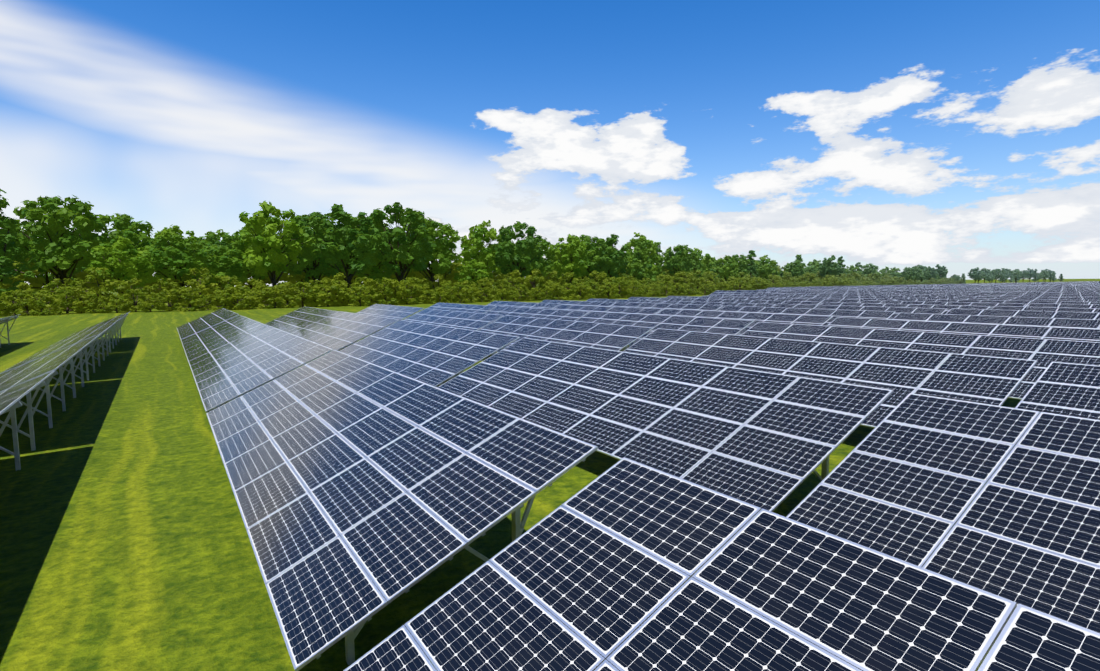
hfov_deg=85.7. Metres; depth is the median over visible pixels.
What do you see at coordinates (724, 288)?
hedge bush
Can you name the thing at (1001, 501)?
solar row
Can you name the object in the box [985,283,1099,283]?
solar row
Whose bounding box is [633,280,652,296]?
hedge bush
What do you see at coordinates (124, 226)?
tree
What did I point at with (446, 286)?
hedge bush
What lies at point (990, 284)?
solar row
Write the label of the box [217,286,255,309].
hedge bush
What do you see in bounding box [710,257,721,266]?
tree
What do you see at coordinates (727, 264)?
tree
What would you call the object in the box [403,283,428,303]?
hedge bush
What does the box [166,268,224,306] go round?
bush
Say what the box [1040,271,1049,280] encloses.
tree
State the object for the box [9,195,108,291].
tree
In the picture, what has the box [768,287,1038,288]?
solar row
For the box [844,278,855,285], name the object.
hedge bush
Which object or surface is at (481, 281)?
bush
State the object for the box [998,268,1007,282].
tree
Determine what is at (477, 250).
tree
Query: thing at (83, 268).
tree
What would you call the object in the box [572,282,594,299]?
hedge bush
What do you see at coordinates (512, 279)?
bush
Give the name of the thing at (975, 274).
tree
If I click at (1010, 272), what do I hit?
tree
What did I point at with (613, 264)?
tree
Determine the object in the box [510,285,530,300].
hedge bush
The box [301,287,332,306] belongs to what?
hedge bush
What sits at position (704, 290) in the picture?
hedge bush
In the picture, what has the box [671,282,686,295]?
hedge bush
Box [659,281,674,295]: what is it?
hedge bush
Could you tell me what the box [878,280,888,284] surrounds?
hedge bush
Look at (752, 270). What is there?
tree
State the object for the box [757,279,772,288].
hedge bush
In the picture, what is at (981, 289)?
solar row
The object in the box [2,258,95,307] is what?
bush
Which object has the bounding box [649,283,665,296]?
hedge bush
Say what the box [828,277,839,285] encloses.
hedge bush
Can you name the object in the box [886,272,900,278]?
tree
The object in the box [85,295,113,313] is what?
hedge bush
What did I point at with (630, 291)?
hedge bush
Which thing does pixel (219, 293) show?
hedge bush
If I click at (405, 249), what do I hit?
tree
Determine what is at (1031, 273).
tree
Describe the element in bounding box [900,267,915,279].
tree
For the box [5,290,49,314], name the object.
hedge bush
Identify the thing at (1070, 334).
solar row
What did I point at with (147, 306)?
hedge bush
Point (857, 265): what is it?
tree
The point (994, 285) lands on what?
solar row
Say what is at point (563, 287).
hedge bush
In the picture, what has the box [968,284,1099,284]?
solar row
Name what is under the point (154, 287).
bush
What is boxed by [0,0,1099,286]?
sky
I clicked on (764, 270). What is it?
tree
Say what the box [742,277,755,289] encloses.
hedge bush
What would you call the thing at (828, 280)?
hedge bush
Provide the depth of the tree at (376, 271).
146.01 m
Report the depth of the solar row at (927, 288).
136.13 m
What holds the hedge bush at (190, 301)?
on the ground
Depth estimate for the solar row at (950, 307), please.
53.25 m
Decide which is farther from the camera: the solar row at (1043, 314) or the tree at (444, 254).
the tree at (444, 254)
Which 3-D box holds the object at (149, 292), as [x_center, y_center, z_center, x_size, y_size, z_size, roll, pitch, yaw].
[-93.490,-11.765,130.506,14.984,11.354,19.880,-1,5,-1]
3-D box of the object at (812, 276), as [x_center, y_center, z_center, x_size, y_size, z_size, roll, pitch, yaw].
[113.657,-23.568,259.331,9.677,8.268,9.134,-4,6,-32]
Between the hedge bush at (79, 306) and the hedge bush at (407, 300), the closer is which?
the hedge bush at (79, 306)
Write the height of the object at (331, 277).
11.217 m
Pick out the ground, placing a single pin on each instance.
(124, 541)
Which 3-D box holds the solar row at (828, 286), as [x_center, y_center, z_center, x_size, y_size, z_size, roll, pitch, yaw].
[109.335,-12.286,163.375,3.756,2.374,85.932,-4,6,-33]
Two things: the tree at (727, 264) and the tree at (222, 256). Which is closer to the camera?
the tree at (222, 256)
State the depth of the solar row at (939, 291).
115.36 m
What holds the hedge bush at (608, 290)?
on the ground
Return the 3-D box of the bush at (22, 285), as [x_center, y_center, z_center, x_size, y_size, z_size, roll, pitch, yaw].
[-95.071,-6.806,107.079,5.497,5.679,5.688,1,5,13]
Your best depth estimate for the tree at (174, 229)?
137.88 m
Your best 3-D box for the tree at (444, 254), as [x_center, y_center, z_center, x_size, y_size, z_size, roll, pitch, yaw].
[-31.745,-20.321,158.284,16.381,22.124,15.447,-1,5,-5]
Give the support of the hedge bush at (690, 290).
on the ground
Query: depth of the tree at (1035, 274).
564.97 m
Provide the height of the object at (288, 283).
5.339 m
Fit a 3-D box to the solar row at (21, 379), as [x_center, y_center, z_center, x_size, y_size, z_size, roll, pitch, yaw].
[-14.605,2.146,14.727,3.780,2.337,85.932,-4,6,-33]
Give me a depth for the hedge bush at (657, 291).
174.50 m
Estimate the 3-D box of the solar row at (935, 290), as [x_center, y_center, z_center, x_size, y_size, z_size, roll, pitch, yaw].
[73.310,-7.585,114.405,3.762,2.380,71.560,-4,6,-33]
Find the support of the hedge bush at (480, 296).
on the ground
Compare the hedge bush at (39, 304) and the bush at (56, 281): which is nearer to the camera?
the hedge bush at (39, 304)
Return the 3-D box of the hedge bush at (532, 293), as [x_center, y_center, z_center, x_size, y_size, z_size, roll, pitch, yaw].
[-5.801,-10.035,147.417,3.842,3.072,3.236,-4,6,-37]
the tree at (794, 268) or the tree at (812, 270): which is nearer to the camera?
the tree at (794, 268)
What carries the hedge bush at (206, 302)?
on the ground
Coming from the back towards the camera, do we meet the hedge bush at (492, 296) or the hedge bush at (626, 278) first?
the hedge bush at (626, 278)
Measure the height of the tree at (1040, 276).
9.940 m
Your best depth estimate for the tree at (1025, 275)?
557.32 m
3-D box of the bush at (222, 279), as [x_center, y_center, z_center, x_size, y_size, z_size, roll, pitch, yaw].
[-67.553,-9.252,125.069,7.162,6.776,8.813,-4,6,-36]
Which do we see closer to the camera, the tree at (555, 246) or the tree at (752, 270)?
the tree at (555, 246)
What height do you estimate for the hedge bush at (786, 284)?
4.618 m
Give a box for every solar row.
[0,312,128,470]
[0,314,20,347]
[177,308,1099,670]
[265,307,1099,632]
[356,304,1099,427]
[426,303,1099,399]
[484,301,1099,341]
[540,300,1099,328]
[587,299,1099,319]
[627,297,1099,313]
[666,296,1099,309]
[701,296,1099,306]
[708,290,1099,295]
[733,294,1099,303]
[737,290,1061,293]
[757,289,1099,292]
[761,293,1099,301]
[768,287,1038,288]
[778,289,1099,292]
[789,293,1099,297]
[807,287,1099,288]
[809,286,848,286]
[814,292,1099,296]
[827,288,1035,289]
[830,289,1099,291]
[849,286,1099,286]
[867,285,1099,285]
[881,288,1099,288]
[897,285,1053,285]
[903,289,1099,290]
[915,284,1096,284]
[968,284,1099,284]
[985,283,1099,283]
[1055,282,1099,282]
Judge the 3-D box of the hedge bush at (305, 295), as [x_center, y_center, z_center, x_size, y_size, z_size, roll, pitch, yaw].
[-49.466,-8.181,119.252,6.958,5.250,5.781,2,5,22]
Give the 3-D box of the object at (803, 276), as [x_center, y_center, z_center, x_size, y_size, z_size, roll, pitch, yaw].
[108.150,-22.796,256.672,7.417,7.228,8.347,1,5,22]
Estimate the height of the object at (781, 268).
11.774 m
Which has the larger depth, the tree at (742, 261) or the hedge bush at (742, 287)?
the tree at (742, 261)
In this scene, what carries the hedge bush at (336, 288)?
on the ground
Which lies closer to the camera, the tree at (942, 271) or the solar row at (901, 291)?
the solar row at (901, 291)
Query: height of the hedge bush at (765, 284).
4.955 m
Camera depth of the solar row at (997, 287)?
142.53 m
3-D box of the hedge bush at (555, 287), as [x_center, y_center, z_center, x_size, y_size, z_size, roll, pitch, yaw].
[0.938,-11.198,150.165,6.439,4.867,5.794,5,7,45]
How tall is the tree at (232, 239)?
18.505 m
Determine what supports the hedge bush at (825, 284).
on the ground
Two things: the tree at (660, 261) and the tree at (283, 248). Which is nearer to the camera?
the tree at (283, 248)
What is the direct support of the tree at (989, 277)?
on the ground
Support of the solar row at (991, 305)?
on the ground
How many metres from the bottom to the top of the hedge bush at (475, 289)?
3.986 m
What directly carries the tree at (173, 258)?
on the ground
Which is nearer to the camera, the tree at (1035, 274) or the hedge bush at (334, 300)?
the hedge bush at (334, 300)
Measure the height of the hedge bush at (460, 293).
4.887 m
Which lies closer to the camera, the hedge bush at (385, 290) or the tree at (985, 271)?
the hedge bush at (385, 290)
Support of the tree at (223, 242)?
on the ground
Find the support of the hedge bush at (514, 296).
on the ground
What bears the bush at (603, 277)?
on the ground
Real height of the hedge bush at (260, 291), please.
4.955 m
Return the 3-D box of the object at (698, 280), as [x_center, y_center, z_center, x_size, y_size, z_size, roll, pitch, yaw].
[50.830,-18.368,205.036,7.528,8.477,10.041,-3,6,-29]
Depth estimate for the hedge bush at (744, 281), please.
204.84 m
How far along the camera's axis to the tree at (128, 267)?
116.39 m
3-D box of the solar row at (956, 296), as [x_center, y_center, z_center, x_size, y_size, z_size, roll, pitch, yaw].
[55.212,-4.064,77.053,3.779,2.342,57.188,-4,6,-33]
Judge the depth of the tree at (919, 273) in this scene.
352.75 m
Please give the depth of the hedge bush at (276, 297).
114.57 m
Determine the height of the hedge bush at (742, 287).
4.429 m
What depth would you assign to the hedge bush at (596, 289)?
159.82 m
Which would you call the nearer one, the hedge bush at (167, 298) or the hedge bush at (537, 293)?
the hedge bush at (167, 298)
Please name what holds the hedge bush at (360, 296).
on the ground
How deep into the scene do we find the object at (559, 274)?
187.52 m
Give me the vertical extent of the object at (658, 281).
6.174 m
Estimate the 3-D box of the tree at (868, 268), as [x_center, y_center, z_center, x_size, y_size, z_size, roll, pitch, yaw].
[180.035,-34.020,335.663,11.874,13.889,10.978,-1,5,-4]
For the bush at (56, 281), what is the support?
on the ground
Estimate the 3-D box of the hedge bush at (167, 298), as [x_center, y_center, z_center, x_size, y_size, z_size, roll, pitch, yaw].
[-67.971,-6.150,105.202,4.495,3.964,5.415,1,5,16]
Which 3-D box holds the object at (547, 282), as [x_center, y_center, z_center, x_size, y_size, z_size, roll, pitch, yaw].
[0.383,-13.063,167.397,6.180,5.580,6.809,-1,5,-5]
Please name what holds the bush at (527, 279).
on the ground
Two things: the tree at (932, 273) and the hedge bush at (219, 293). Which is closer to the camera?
the hedge bush at (219, 293)
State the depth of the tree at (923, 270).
361.06 m
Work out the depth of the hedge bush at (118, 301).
100.53 m
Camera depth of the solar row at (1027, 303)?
61.87 m
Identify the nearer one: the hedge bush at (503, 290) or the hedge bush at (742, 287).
the hedge bush at (503, 290)
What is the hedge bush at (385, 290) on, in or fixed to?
on the ground
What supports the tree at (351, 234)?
on the ground
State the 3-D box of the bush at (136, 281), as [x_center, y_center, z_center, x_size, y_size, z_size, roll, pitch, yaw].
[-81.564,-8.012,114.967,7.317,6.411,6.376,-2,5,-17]
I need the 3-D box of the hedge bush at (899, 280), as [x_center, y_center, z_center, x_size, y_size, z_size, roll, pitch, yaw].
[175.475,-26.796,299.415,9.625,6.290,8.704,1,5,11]
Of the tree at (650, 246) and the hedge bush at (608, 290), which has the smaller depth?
the hedge bush at (608, 290)
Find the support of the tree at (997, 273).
on the ground
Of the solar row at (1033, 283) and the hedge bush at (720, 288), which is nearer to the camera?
the hedge bush at (720, 288)
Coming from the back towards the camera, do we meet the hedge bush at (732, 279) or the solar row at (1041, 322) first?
the hedge bush at (732, 279)
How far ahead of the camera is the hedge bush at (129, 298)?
103.25 m
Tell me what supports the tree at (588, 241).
on the ground
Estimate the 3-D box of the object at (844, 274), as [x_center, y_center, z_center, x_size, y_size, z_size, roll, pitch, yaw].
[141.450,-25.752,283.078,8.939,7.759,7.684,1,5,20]
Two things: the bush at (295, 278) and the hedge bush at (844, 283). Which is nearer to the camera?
the bush at (295, 278)
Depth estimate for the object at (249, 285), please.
140.86 m
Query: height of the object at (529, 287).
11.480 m
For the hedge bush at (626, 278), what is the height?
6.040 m
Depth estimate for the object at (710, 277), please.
208.10 m
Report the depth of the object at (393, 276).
153.81 m
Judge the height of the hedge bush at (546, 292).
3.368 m
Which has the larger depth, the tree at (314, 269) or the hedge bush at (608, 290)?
the hedge bush at (608, 290)
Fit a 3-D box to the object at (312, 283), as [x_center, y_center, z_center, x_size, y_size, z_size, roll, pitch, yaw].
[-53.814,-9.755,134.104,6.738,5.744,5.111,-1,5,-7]
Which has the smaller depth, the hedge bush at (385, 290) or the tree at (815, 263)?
the hedge bush at (385, 290)
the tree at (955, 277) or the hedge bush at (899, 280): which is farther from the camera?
the tree at (955, 277)
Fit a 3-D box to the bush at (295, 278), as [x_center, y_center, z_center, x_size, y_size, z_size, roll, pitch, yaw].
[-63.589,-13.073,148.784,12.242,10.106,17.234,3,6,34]
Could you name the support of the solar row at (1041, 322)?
on the ground
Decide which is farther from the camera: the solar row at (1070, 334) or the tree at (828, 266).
the tree at (828, 266)
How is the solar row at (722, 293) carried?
on the ground
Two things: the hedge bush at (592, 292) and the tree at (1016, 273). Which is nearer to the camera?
the hedge bush at (592, 292)
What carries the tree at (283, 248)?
on the ground
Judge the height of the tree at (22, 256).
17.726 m
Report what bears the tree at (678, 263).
on the ground
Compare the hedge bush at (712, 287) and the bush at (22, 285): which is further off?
the hedge bush at (712, 287)
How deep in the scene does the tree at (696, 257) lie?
220.66 m
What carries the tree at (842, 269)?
on the ground
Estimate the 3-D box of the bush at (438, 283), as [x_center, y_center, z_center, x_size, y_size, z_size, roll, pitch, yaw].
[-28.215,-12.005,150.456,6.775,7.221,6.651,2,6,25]
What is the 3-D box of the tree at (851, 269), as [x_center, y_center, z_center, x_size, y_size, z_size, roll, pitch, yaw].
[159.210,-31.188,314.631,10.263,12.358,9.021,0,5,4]
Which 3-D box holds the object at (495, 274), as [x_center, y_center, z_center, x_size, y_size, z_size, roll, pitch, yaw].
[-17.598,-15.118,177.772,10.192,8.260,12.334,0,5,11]
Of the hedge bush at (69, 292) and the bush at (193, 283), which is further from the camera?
the bush at (193, 283)
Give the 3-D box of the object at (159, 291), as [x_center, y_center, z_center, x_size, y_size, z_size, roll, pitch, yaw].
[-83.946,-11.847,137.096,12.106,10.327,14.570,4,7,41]
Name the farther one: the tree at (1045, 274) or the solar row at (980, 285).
the tree at (1045, 274)
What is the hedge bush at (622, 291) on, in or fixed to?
on the ground
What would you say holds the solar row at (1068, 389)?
on the ground
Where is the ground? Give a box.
[0,279,1099,670]
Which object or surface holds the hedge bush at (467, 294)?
on the ground
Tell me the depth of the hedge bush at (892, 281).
290.51 m
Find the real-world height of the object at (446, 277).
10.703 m
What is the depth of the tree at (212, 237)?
147.88 m
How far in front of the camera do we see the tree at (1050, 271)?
601.63 m
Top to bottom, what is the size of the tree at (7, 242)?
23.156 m
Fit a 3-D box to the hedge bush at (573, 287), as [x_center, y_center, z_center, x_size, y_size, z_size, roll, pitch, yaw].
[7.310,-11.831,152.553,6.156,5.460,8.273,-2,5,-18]
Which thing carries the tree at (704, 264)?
on the ground
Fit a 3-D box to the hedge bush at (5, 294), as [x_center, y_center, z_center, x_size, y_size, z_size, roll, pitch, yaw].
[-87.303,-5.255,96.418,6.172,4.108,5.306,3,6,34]
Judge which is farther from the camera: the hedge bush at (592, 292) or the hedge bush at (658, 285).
the hedge bush at (658, 285)
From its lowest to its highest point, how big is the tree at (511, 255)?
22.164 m
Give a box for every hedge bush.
[0,290,34,314]
[0,301,6,316]
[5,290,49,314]
[14,292,62,315]
[35,286,91,313]
[54,286,101,312]
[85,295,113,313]
[98,294,134,312]
[119,289,149,311]
[138,292,164,311]
[151,290,184,310]
[170,287,211,311]
[198,295,215,309]
[210,290,242,309]
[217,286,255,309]
[235,292,260,308]
[250,284,272,307]
[258,285,296,308]
[270,283,305,307]
[288,282,318,306]
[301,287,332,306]
[312,277,344,306]
[320,283,349,305]
[330,282,355,305]
[350,287,372,305]
[352,278,387,305]
[365,277,404,305]
[387,279,405,304]
[389,278,418,304]
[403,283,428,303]
[417,286,435,303]
[430,287,449,302]
[434,284,460,302]
[446,282,476,302]
[456,285,473,302]
[461,287,482,301]
[473,287,491,301]
[480,286,495,301]
[497,288,512,301]
[508,291,520,301]
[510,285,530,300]
[524,290,534,300]
[528,287,545,300]
[540,288,553,299]
[545,282,567,299]
[552,288,566,299]
[556,285,568,298]
[567,279,592,299]
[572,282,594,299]
[582,284,595,298]
[586,281,603,298]
[600,282,619,298]
[603,277,636,297]
[614,277,631,296]
[622,281,643,297]
[628,282,643,296]
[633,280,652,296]
[647,284,660,296]
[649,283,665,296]
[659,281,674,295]
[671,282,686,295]
[678,284,688,295]
[683,285,692,294]
[687,283,697,294]
[698,284,711,294]
[705,284,715,294]
[715,281,732,290]
[718,282,733,290]
[724,280,738,290]
[728,277,741,284]
[731,278,751,289]
[733,281,750,290]
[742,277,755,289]
[752,277,764,289]
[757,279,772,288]
[757,280,768,288]
[780,280,791,286]
[809,280,822,285]
[818,281,831,285]
[820,278,832,285]
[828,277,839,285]
[836,280,848,285]
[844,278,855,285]
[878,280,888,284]
[887,276,904,284]
[888,279,899,284]
[932,279,943,283]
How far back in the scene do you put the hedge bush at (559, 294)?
152.29 m
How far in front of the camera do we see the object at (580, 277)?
172.51 m
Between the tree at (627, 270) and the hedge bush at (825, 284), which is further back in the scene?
the hedge bush at (825, 284)
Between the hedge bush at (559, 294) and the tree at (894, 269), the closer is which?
the hedge bush at (559, 294)
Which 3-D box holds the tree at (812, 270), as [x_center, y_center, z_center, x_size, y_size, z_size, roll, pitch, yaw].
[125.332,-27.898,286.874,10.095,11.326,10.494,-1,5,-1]
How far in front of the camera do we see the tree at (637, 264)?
195.57 m
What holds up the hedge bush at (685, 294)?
on the ground
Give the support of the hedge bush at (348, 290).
on the ground
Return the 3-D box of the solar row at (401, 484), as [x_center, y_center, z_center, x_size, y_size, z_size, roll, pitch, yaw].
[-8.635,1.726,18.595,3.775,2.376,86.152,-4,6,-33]
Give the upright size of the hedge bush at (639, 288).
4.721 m
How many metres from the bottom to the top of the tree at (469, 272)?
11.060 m
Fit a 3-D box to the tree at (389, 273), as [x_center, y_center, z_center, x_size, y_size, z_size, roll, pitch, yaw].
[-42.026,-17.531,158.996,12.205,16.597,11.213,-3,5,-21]
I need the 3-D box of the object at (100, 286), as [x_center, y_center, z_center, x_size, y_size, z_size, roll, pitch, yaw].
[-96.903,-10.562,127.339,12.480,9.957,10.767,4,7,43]
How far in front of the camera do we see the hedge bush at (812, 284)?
242.89 m
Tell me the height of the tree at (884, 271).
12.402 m
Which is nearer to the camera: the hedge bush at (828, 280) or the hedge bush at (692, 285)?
the hedge bush at (692, 285)
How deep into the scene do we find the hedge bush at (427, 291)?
132.33 m
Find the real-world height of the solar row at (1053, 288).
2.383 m
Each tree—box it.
[0,189,35,310]
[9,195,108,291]
[9,229,35,304]
[32,238,73,294]
[68,267,88,279]
[84,213,155,274]
[84,236,160,293]
[141,232,221,299]
[153,224,204,275]
[194,244,249,305]
[196,229,225,253]
[204,239,242,277]
[222,229,271,287]
[234,201,314,290]
[235,227,288,283]
[282,212,341,284]
[288,256,309,292]
[311,204,380,302]
[354,217,396,286]
[370,202,436,298]
[384,244,411,297]
[403,217,460,288]
[453,259,489,287]
[460,220,504,290]
[492,221,544,282]
[519,238,553,287]
[547,234,588,288]
[548,244,563,282]
[562,234,608,280]
[590,234,630,281]
[620,255,631,275]
[624,232,659,276]
[630,238,657,280]
[653,242,666,280]
[662,244,695,282]
[685,250,702,282]
[690,248,713,272]
[708,268,719,281]
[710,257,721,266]
[714,255,738,280]
[729,254,749,277]
[746,250,758,277]
[754,255,779,279]
[783,260,805,281]
[796,256,804,278]
[804,266,817,279]
[806,259,821,279]
[818,255,841,277]
[837,256,845,276]
[845,265,861,275]
[855,262,862,283]
[861,263,878,275]
[879,266,888,275]
[886,267,901,274]
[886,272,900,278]
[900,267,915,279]
[910,266,923,280]
[912,265,926,280]
[918,266,929,280]
[927,266,937,279]
[934,264,947,278]
[951,274,959,280]
[967,267,981,282]
[981,268,991,282]
[985,274,995,282]
[991,269,1002,282]
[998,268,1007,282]
[1004,268,1012,278]
[1011,269,1022,282]
[1020,270,1028,279]
[1027,268,1034,281]
[1032,269,1037,280]
[1033,273,1042,279]
[1039,269,1052,281]
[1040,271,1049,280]
[1050,271,1056,281]
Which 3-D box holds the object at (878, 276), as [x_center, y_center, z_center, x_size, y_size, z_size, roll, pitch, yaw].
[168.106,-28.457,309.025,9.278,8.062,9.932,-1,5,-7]
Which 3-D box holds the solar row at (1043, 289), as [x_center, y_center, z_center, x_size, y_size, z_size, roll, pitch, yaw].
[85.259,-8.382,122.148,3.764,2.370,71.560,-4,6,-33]
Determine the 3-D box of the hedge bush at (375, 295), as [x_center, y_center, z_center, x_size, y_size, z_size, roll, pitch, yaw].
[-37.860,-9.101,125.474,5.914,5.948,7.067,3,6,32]
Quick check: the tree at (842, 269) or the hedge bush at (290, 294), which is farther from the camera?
the tree at (842, 269)
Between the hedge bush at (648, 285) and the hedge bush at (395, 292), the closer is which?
the hedge bush at (395, 292)
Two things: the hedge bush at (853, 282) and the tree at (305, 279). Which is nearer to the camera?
the tree at (305, 279)
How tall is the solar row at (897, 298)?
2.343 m
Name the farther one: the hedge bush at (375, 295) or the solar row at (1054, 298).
the hedge bush at (375, 295)
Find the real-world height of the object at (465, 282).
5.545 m
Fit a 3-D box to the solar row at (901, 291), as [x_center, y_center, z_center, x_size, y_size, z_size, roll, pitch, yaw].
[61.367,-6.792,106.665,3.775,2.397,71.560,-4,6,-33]
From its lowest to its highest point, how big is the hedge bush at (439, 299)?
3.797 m
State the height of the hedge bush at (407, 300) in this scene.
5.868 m
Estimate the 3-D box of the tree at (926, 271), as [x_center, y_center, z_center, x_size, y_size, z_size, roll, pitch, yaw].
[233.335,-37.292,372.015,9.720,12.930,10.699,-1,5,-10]
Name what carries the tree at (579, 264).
on the ground
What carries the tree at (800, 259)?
on the ground
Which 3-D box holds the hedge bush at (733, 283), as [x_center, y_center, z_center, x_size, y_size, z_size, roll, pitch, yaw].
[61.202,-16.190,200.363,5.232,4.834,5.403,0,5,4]
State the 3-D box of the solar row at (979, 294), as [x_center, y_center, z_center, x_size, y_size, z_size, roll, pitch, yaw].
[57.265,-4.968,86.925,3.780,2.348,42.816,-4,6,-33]
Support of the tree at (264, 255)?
on the ground
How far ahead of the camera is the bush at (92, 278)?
111.21 m
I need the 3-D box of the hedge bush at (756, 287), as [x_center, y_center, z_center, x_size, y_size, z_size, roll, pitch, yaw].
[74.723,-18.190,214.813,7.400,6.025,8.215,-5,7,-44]
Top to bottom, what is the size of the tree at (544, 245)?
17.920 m
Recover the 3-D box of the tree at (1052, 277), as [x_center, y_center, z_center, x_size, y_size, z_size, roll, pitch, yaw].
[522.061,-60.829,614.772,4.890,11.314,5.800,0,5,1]
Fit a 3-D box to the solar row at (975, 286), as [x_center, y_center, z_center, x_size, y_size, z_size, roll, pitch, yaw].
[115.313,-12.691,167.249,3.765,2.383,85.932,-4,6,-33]

